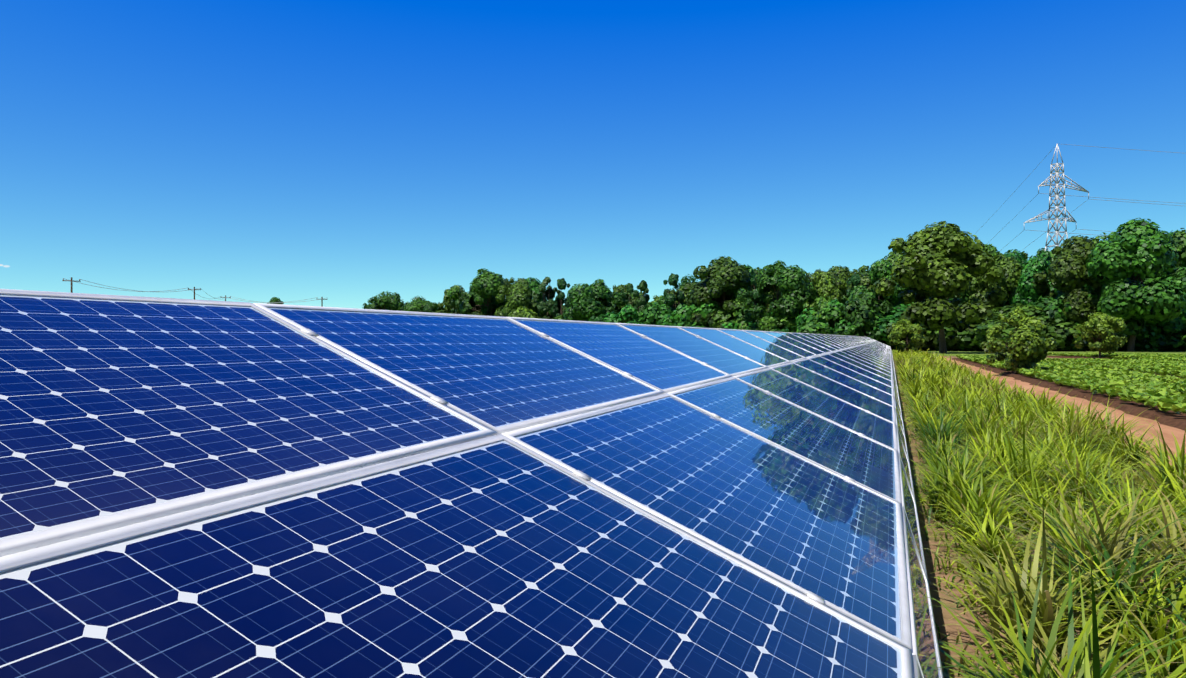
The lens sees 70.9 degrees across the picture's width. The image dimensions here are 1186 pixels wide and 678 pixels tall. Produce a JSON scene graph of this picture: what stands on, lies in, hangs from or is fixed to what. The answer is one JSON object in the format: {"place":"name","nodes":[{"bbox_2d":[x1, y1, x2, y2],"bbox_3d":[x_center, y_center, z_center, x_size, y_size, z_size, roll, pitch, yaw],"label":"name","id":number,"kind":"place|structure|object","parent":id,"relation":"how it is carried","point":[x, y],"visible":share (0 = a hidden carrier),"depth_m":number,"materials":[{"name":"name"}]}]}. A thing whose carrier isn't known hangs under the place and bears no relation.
{"place":"outdoors","nodes":[
{"label":"outdoors","id":0,"kind":"place"},
{"bbox_2d":[0,289,942,677],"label":"solar array frames","id":1,"kind":"structure","parent":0,"point":[28,549],"depth_m":3.03,"materials":[{"name":"silver metal"}]},
{"bbox_2d":[0,295,940,677],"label":"solar panels","id":2,"kind":"object","parent":1,"relation":"in","point":[500,559],"visible":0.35,"depth_m":2.50,"materials":[{"name":"blue glass"}]},
{"bbox_2d":[0,0,1185,308],"label":"sky","id":3,"kind":"structure","parent":0,"point":[346,153],"materials":[{"name":"blue"}]},
{"bbox_2d":[892,345,982,375],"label":"field grass","id":4,"kind":"structure","parent":0,"point":[905,359],"depth_m":58.99,"materials":[{"name":"plant"}]},
{"bbox_2d":[892,356,1185,677],"bbox_3d":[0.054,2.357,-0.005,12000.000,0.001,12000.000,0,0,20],"label":"ground","id":5,"kind":"structure","parent":0,"point":[942,615],"depth_m":7.71,"materials":[{"name":"soil"}]},
{"bbox_2d":[888,319,925,353],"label":"small tree","id":6,"kind":"object","parent":5,"relation":"on","point":[906,333],"visible":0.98,"depth_m":97.55,"materials":[{"name":"green plant"}]},
{"bbox_2d":[896,359,1139,449],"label":"field grass","id":7,"kind":"structure","parent":5,"relation":"on","point":[933,391],"depth_m":24.13,"materials":[{"name":"green plant"}]},
{"bbox_2d":[898,385,1185,677],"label":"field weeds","id":8,"kind":"object","parent":5,"relation":"on","point":[962,660],"depth_m":8.38,"materials":[{"name":"green plant"}]},
{"bbox_2d":[892,350,1185,355],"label":"lawn","id":9,"kind":"structure","parent":0,"point":[955,353],"depth_m":134.56,"materials":[{"name":"plant"}]},
{"bbox_2d":[62,277,327,306],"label":"utility poles","id":10,"kind":"object","parent":9,"relation":"on","point":[322,299],"visible":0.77,"depth_m":148.86,"materials":[{"name":"wood"}]},
{"bbox_2d":[63,278,323,302],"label":"power lines","id":11,"kind":"object","parent":10,"relation":"hanging from","point":[186,290],"visible":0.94,"depth_m":145.07,"materials":[{"name":"metal"}]},
{"bbox_2d":[267,297,283,303],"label":"forest tree","id":12,"kind":"object","parent":9,"relation":"on","point":[276,299],"visible":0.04,"depth_m":326.79,"materials":[{"name":"green plant"}]},
{"bbox_2d":[362,291,404,310],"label":"forest tree","id":13,"kind":"object","parent":9,"relation":"on","point":[389,301],"visible":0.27,"depth_m":314.37,"materials":[{"name":"green plant"}]},
{"bbox_2d":[403,299,427,311],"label":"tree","id":14,"kind":"object","parent":9,"relation":"on","point":[418,305],"visible":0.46,"depth_m":306.59,"materials":[{"name":"green plant"}]},
{"bbox_2d":[401,296,429,311],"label":"forest tree","id":15,"kind":"object","parent":9,"relation":"on","point":[416,298],"visible":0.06,"depth_m":315.30,"materials":[{"name":"green plant"}]},
{"bbox_2d":[423,302,446,312],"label":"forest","id":16,"kind":"object","parent":9,"relation":"on","point":[431,307],"visible":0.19,"depth_m":298.16,"materials":[{"name":"green plant"}]},
{"bbox_2d":[435,289,457,313],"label":"forest tree","id":17,"kind":"object","parent":9,"relation":"on","point":[446,298],"visible":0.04,"depth_m":295.75,"materials":[{"name":"green plant"}]},
{"bbox_2d":[437,285,467,313],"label":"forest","id":18,"kind":"object","parent":9,"relation":"on","point":[449,306],"visible":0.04,"depth_m":299.22,"materials":[{"name":"green plant"}]},
{"bbox_2d":[450,289,471,313],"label":"slim tree","id":19,"kind":"object","parent":9,"relation":"on","point":[457,302],"visible":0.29,"depth_m":278.47,"materials":[{"name":"green plant"}]},
{"bbox_2d":[447,268,504,315],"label":"forest tree","id":20,"kind":"object","parent":9,"relation":"on","point":[486,282],"visible":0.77,"depth_m":270.11,"materials":[{"name":"green plant"}]},
{"bbox_2d":[473,295,505,315],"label":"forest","id":21,"kind":"object","parent":9,"relation":"on","point":[494,303],"visible":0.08,"depth_m":277.31,"materials":[{"name":"green plant"}]},
{"bbox_2d":[494,277,514,311],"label":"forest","id":22,"kind":"object","parent":9,"relation":"on","point":[507,283],"visible":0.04,"depth_m":284.53,"materials":[{"name":"green plant"}]},
{"bbox_2d":[494,279,541,317],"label":"forest tree","id":23,"kind":"object","parent":9,"relation":"on","point":[517,296],"visible":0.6,"depth_m":262.20,"materials":[{"name":"green plant"}]},
{"bbox_2d":[507,306,540,318],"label":"forest bush","id":24,"kind":"object","parent":9,"relation":"on","point":[522,312],"visible":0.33,"depth_m":253.62,"materials":[{"name":"green plant"}]},
{"bbox_2d":[505,277,550,316],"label":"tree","id":25,"kind":"object","parent":9,"relation":"on","point":[534,283],"visible":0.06,"depth_m":269.47,"materials":[{"name":"green plant"}]},
{"bbox_2d":[533,277,560,318],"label":"slim tree","id":26,"kind":"object","parent":9,"relation":"on","point":[548,305],"visible":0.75,"depth_m":255.77,"materials":[{"name":"green plant"}]},
{"bbox_2d":[539,307,566,318],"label":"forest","id":27,"kind":"object","parent":9,"relation":"on","point":[543,315],"visible":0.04,"depth_m":264.12,"materials":[{"name":"green plant"}]},
{"bbox_2d":[550,278,570,316],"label":"slim tree","id":28,"kind":"object","parent":9,"relation":"on","point":[562,284],"visible":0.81,"depth_m":254.05,"materials":[{"name":"green plant"}]},
{"bbox_2d":[561,279,623,320],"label":"forest tree","id":29,"kind":"object","parent":9,"relation":"on","point":[586,301],"visible":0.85,"depth_m":234.62,"materials":[{"name":"green plant"}]},
{"bbox_2d":[588,313,611,321],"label":"forest bush","id":30,"kind":"object","parent":9,"relation":"on","point":[600,317],"visible":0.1,"depth_m":230.24,"materials":[{"name":"green plant"}]},
{"bbox_2d":[602,305,653,324],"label":"forest bush","id":31,"kind":"object","parent":9,"relation":"on","point":[630,312],"visible":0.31,"depth_m":222.01,"materials":[{"name":"green plant"}]},
{"bbox_2d":[611,283,645,297],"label":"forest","id":32,"kind":"object","parent":9,"relation":"on","point":[623,287],"visible":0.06,"depth_m":263.05,"materials":[{"name":"green plant"}]},
{"bbox_2d":[620,283,638,311],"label":"slim tree","id":33,"kind":"object","parent":9,"relation":"on","point":[626,297],"visible":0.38,"depth_m":231.86,"materials":[{"name":"green plant"}]},
{"bbox_2d":[616,293,657,321],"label":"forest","id":34,"kind":"object","parent":9,"relation":"on","point":[630,301],"visible":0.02,"depth_m":238.46,"materials":[{"name":"green plant"}]},
{"bbox_2d":[623,310,656,323],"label":"forest bush","id":35,"kind":"object","parent":9,"relation":"on","point":[632,319],"visible":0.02,"depth_m":225.06,"materials":[{"name":"green plant"}]},
{"bbox_2d":[636,280,651,311],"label":"slim tree","id":36,"kind":"object","parent":9,"relation":"on","point":[641,301],"visible":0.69,"depth_m":228.72,"materials":[{"name":"green plant"}]},
{"bbox_2d":[648,295,662,302],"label":"forest","id":37,"kind":"object","parent":9,"relation":"on","point":[656,298],"depth_m":257.13,"materials":[{"name":"green plant"}]},
{"bbox_2d":[636,302,677,324],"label":"forest bush","id":38,"kind":"object","parent":9,"relation":"on","point":[649,314],"visible":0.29,"depth_m":218.84,"materials":[{"name":"green plant"}]},
{"bbox_2d":[649,295,664,304],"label":"forest","id":39,"kind":"object","parent":9,"relation":"on","point":[662,300],"depth_m":247.38,"materials":[{"name":"green plant"}]},
{"bbox_2d":[663,273,685,311],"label":"slim tree","id":40,"kind":"object","parent":9,"relation":"on","point":[671,299],"visible":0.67,"depth_m":221.95,"materials":[{"name":"green plant"}]},
{"bbox_2d":[670,282,694,302],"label":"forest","id":41,"kind":"object","parent":9,"relation":"on","point":[679,290],"visible":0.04,"depth_m":235.83,"materials":[{"name":"green plant"}]},
{"bbox_2d":[670,274,698,291],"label":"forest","id":42,"kind":"object","parent":9,"relation":"on","point":[687,280],"visible":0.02,"depth_m":253.62,"materials":[{"name":"green plant"}]},
{"bbox_2d":[662,313,708,327],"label":"forest bush","id":43,"kind":"object","parent":9,"relation":"on","point":[668,321],"visible":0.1,"depth_m":208.35,"materials":[{"name":"green plant"}]},
{"bbox_2d":[669,300,718,327],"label":"forest bush","id":44,"kind":"object","parent":9,"relation":"on","point":[688,311],"visible":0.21,"depth_m":204.94,"materials":[{"name":"green plant"}]},
{"bbox_2d":[680,256,766,325],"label":"forest tree","id":45,"kind":"object","parent":9,"relation":"on","point":[721,275],"visible":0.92,"depth_m":203.95,"materials":[{"name":"green plant"}]},
{"bbox_2d":[711,290,743,312],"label":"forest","id":46,"kind":"object","parent":9,"relation":"on","point":[719,298],"depth_m":213.49,"materials":[{"name":"green plant"}]},
{"bbox_2d":[708,299,751,329],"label":"forest bush","id":47,"kind":"object","parent":9,"relation":"on","point":[722,315],"visible":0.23,"depth_m":198.76,"materials":[{"name":"green plant"}]},
{"bbox_2d":[721,318,758,330],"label":"forest bush","id":48,"kind":"object","parent":9,"relation":"on","point":[736,325],"visible":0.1,"depth_m":193.29,"materials":[{"name":"green plant"}]},
{"bbox_2d":[725,264,768,317],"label":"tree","id":49,"kind":"object","parent":9,"relation":"on","point":[731,294],"visible":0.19,"depth_m":208.60,"materials":[{"name":"green plant"}]},
{"bbox_2d":[745,278,762,304],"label":"slim tree","id":50,"kind":"object","parent":9,"relation":"on","point":[755,292],"visible":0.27,"depth_m":204.45,"materials":[{"name":"green plant"}]},
{"bbox_2d":[728,305,781,329],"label":"forest bush","id":51,"kind":"object","parent":9,"relation":"on","point":[748,314],"visible":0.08,"depth_m":194.10,"materials":[{"name":"green plant"}]},
{"bbox_2d":[753,267,760,283],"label":"forest","id":52,"kind":"object","parent":9,"relation":"on","point":[757,271],"depth_m":235.34,"materials":[{"name":"green plant"}]},
{"bbox_2d":[758,313,796,331],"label":"forest bush","id":53,"kind":"object","parent":9,"relation":"on","point":[780,321],"visible":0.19,"depth_m":184.13,"materials":[{"name":"green plant"}]},
{"bbox_2d":[736,260,819,329],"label":"forest tree","id":54,"kind":"object","parent":9,"relation":"on","point":[776,278],"visible":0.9,"depth_m":186.13,"materials":[{"name":"green plant"}]},
{"bbox_2d":[761,309,798,330],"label":"forest bush","id":55,"kind":"object","parent":9,"relation":"on","point":[769,315],"visible":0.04,"depth_m":185.86,"materials":[{"name":"green plant"}]},
{"bbox_2d":[773,311,842,333],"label":"forest bush","id":56,"kind":"object","parent":9,"relation":"on","point":[791,329],"visible":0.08,"depth_m":173.12,"materials":[{"name":"green plant"}]},
{"bbox_2d":[806,269,823,282],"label":"ridge tree","id":57,"kind":"object","parent":9,"relation":"on","point":[810,275],"depth_m":297.89,"materials":[{"name":"green plant"}]},
{"bbox_2d":[795,294,835,330],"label":"tree","id":58,"kind":"object","parent":9,"relation":"on","point":[820,302],"visible":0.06,"depth_m":172.68,"materials":[{"name":"green plant"}]},
{"bbox_2d":[802,272,846,313],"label":"forest tree","id":59,"kind":"object","parent":9,"relation":"on","point":[827,287],"depth_m":185.19,"materials":[{"name":"green plant"}]},
{"bbox_2d":[795,299,861,335],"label":"tree","id":60,"kind":"object","parent":9,"relation":"on","point":[813,317],"visible":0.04,"depth_m":172.24,"materials":[{"name":"green plant"}]},
{"bbox_2d":[796,305,866,335],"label":"forest bush","id":61,"kind":"object","parent":9,"relation":"on","point":[810,326],"visible":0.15,"depth_m":167.78,"materials":[{"name":"green plant"}]},
{"bbox_2d":[819,270,848,297],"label":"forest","id":62,"kind":"object","parent":9,"relation":"on","point":[835,276],"depth_m":208.29,"materials":[{"name":"green plant"}]},
{"bbox_2d":[827,265,849,282],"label":"ridge tree","id":63,"kind":"object","parent":9,"relation":"on","point":[841,271],"depth_m":308.46,"materials":[{"name":"green plant"}]},
{"bbox_2d":[845,273,860,320],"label":"slim tree","id":64,"kind":"object","parent":9,"relation":"on","point":[855,280],"depth_m":175.51,"materials":[{"name":"green plant"}]},
{"bbox_2d":[858,265,869,272],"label":"ridge tree","id":65,"kind":"object","parent":9,"relation":"on","point":[863,268],"depth_m":317.28,"materials":[{"name":"green plant"}]},
{"bbox_2d":[846,269,883,305],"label":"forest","id":66,"kind":"object","parent":9,"relation":"on","point":[866,282],"depth_m":183.74,"materials":[{"name":"green plant"}]},
{"bbox_2d":[839,291,892,344],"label":"tree","id":67,"kind":"object","parent":9,"relation":"on","point":[854,311],"visible":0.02,"depth_m":165.70,"materials":[{"name":"green plant"}]},
{"bbox_2d":[843,308,889,343],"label":"forest bush","id":68,"kind":"object","parent":9,"relation":"on","point":[878,315],"visible":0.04,"depth_m":163.93,"materials":[{"name":"green plant"}]},
{"bbox_2d":[849,260,909,308],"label":"forest tree","id":69,"kind":"object","parent":9,"relation":"on","point":[878,270],"depth_m":169.69,"materials":[{"name":"green plant"}]},
{"bbox_2d":[868,251,902,289],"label":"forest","id":70,"kind":"object","parent":9,"relation":"on","point":[892,258],"depth_m":186.11,"materials":[{"name":"green plant"}]},
{"bbox_2d":[874,304,910,349],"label":"forest bush","id":71,"kind":"object","parent":9,"relation":"on","point":[890,320],"visible":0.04,"depth_m":162.78,"materials":[{"name":"green plant"}]},
{"bbox_2d":[885,300,981,350],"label":"forest bush","id":72,"kind":"object","parent":9,"relation":"on","point":[952,342],"visible":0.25,"depth_m":147.75,"materials":[{"name":"green plant"}]},
{"bbox_2d":[873,221,1008,352],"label":"forest tree","id":73,"kind":"object","parent":9,"relation":"on","point":[935,259],"visible":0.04,"depth_m":124.44,"materials":[{"name":"green plant"}]},
{"bbox_2d":[909,269,976,303],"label":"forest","id":74,"kind":"object","parent":9,"relation":"on","point":[964,297],"depth_m":165.63,"materials":[{"name":"green plant"}]},
{"bbox_2d":[931,323,987,350],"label":"forest bush","id":75,"kind":"object","parent":9,"relation":"on","point":[960,348],"visible":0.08,"depth_m":147.80,"materials":[{"name":"green plant"}]},
{"bbox_2d":[922,314,1030,350],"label":"forest bush","id":76,"kind":"object","parent":9,"relation":"on","point":[965,336],"visible":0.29,"depth_m":143.57,"materials":[{"name":"green plant"}]},
{"bbox_2d":[959,257,1008,309],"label":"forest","id":77,"kind":"object","parent":9,"relation":"on","point":[983,284],"depth_m":162.97,"materials":[{"name":"green plant"}]},
{"bbox_2d":[984,244,1001,257],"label":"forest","id":78,"kind":"object","parent":9,"relation":"on","point":[993,251],"depth_m":175.88,"materials":[{"name":"green plant"}]},
{"bbox_2d":[966,253,1022,308],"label":"forest tree","id":79,"kind":"object","parent":9,"relation":"on","point":[1011,279],"depth_m":158.52,"materials":[{"name":"green plant"}]},
{"bbox_2d":[992,307,1005,313],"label":"forest bush","id":80,"kind":"object","parent":9,"relation":"on","point":[997,308],"depth_m":154.10,"materials":[{"name":"green plant"}]},
{"bbox_2d":[999,256,1020,307],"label":"slim tree","id":81,"kind":"object","parent":9,"relation":"on","point":[1011,292],"depth_m":158.81,"materials":[{"name":"green plant"}]},
{"bbox_2d":[1003,249,1026,263],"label":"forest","id":82,"kind":"object","parent":9,"relation":"on","point":[1017,255],"depth_m":188.86,"materials":[{"name":"green plant"}]},
{"bbox_2d":[984,304,1082,350],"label":"forest bush","id":83,"kind":"object","parent":9,"relation":"on","point":[1059,339],"visible":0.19,"depth_m":144.38,"materials":[{"name":"green plant"}]},
{"bbox_2d":[1006,250,1062,321],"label":"forest tree","id":84,"kind":"object","parent":9,"relation":"on","point":[1027,294],"depth_m":155.51,"materials":[{"name":"green plant"}]},
{"bbox_2d":[997,303,1072,350],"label":"forest bush","id":85,"kind":"object","parent":9,"relation":"on","point":[1050,321],"visible":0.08,"depth_m":146.80,"materials":[{"name":"green plant"}]},
{"bbox_2d":[1048,250,1061,281],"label":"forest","id":86,"kind":"object","parent":9,"relation":"on","point":[1053,256],"depth_m":167.35,"materials":[{"name":"green plant"}]},
{"bbox_2d":[1024,144,1088,250],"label":"pylon","id":87,"kind":"object","parent":9,"relation":"on","point":[1057,209],"visible":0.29,"depth_m":190.95,"materials":[{"name":"silver metal"}]},
{"bbox_2d":[990,144,1185,256],"bbox_3d":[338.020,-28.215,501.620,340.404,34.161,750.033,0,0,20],"label":"power lines","id":88,"kind":"object","parent":87,"relation":"attached to","point":[1085,201],"visible":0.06,"depth_m":192.70,"materials":[{"name":"grey"}]},
{"bbox_2d":[1032,291,1092,350],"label":"tree","id":89,"kind":"object","parent":9,"relation":"on","point":[1052,308],"visible":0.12,"depth_m":147.30,"materials":[{"name":"green plant"}]},
{"bbox_2d":[1032,235,1111,323],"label":"forest tree","id":90,"kind":"object","parent":9,"relation":"on","point":[1069,282],"visible":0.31,"depth_m":146.57,"materials":[{"name":"green plant"}]},
{"bbox_2d":[1048,252,1099,292],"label":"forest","id":91,"kind":"object","parent":9,"relation":"on","point":[1089,288],"depth_m":162.23,"materials":[{"name":"green plant"}]},
{"bbox_2d":[1056,323,1095,350],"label":"forest bush","id":92,"kind":"object","parent":9,"relation":"on","point":[1086,346],"depth_m":149.36,"materials":[{"name":"green plant"}]},
{"bbox_2d":[1091,232,1108,245],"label":"forest","id":93,"kind":"object","parent":9,"relation":"on","point":[1096,241],"visible":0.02,"depth_m":194.97,"materials":[{"name":"green plant"}]},
{"bbox_2d":[1083,218,1185,351],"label":"forest tree","id":94,"kind":"object","parent":9,"relation":"on","point":[1130,298],"visible":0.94,"depth_m":137.57,"materials":[{"name":"green plant"}]},
{"bbox_2d":[1118,254,1175,285],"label":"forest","id":95,"kind":"object","parent":9,"relation":"on","point":[1169,278],"depth_m":162.41,"materials":[{"name":"green plant"}]},
{"bbox_2d":[1118,317,1184,351],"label":"forest bush","id":96,"kind":"object","parent":9,"relation":"on","point":[1156,341],"visible":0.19,"depth_m":143.84,"materials":[{"name":"green plant"}]},
{"bbox_2d":[1135,317,1185,350],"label":"forest bush","id":97,"kind":"object","parent":9,"relation":"on","point":[1176,343],"visible":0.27,"depth_m":145.07,"materials":[{"name":"green plant"}]},
{"bbox_2d":[1136,228,1185,288],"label":"forest tree","id":98,"kind":"object","parent":9,"relation":"on","point":[1179,238],"visible":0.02,"depth_m":151.04,"materials":[{"name":"green plant"}]},
{"bbox_2d":[1148,324,1185,347],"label":"forest bush","id":99,"kind":"object","parent":9,"relation":"on","point":[1183,338],"visible":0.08,"depth_m":145.07,"materials":[{"name":"green plant"}]},
{"bbox_2d":[1149,287,1185,350],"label":"tree","id":100,"kind":"object","parent":9,"relation":"on","point":[1182,349],"visible":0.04,"depth_m":147.37,"materials":[{"name":"green plant"}]},
{"bbox_2d":[1166,299,1185,348],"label":"forest bush","id":101,"kind":"object","parent":9,"relation":"on","point":[1182,316],"visible":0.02,"depth_m":147.03,"materials":[{"name":"green plant"}]},
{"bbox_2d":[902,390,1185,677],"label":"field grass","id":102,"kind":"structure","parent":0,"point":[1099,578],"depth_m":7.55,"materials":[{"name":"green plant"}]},
{"bbox_2d":[939,356,1185,471],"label":"dirt path","id":103,"kind":"structure","parent":0,"point":[1168,436],"depth_m":24.32,"materials":[{"name":"brown soil"}]},
{"bbox_2d":[951,356,1185,430],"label":"soil","id":104,"kind":"structure","parent":0,"point":[1170,418],"depth_m":30.89,"materials":[{"name":"soil"}]},
{"bbox_2d":[979,306,1058,373],"bbox_3d":[26.256,0.236,51.474,3.999,4.536,4.195,0,0,11],"label":"bush","id":105,"kind":"object","parent":104,"relation":"on","point":[1031,348],"visible":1,"depth_m":50.57,"materials":[{"name":"green plant"}]},
{"bbox_2d":[956,352,1185,413],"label":"crop plants","id":106,"kind":"object","parent":104,"relation":"on","point":[1117,374],"visible":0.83,"depth_m":43.70,"materials":[{"name":"green plant"}]},
{"bbox_2d":[1073,312,1127,358],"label":"small tree","id":107,"kind":"object","parent":104,"relation":"on","point":[1102,329],"visible":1,"depth_m":87.95,"materials":[{"name":"green plant"}]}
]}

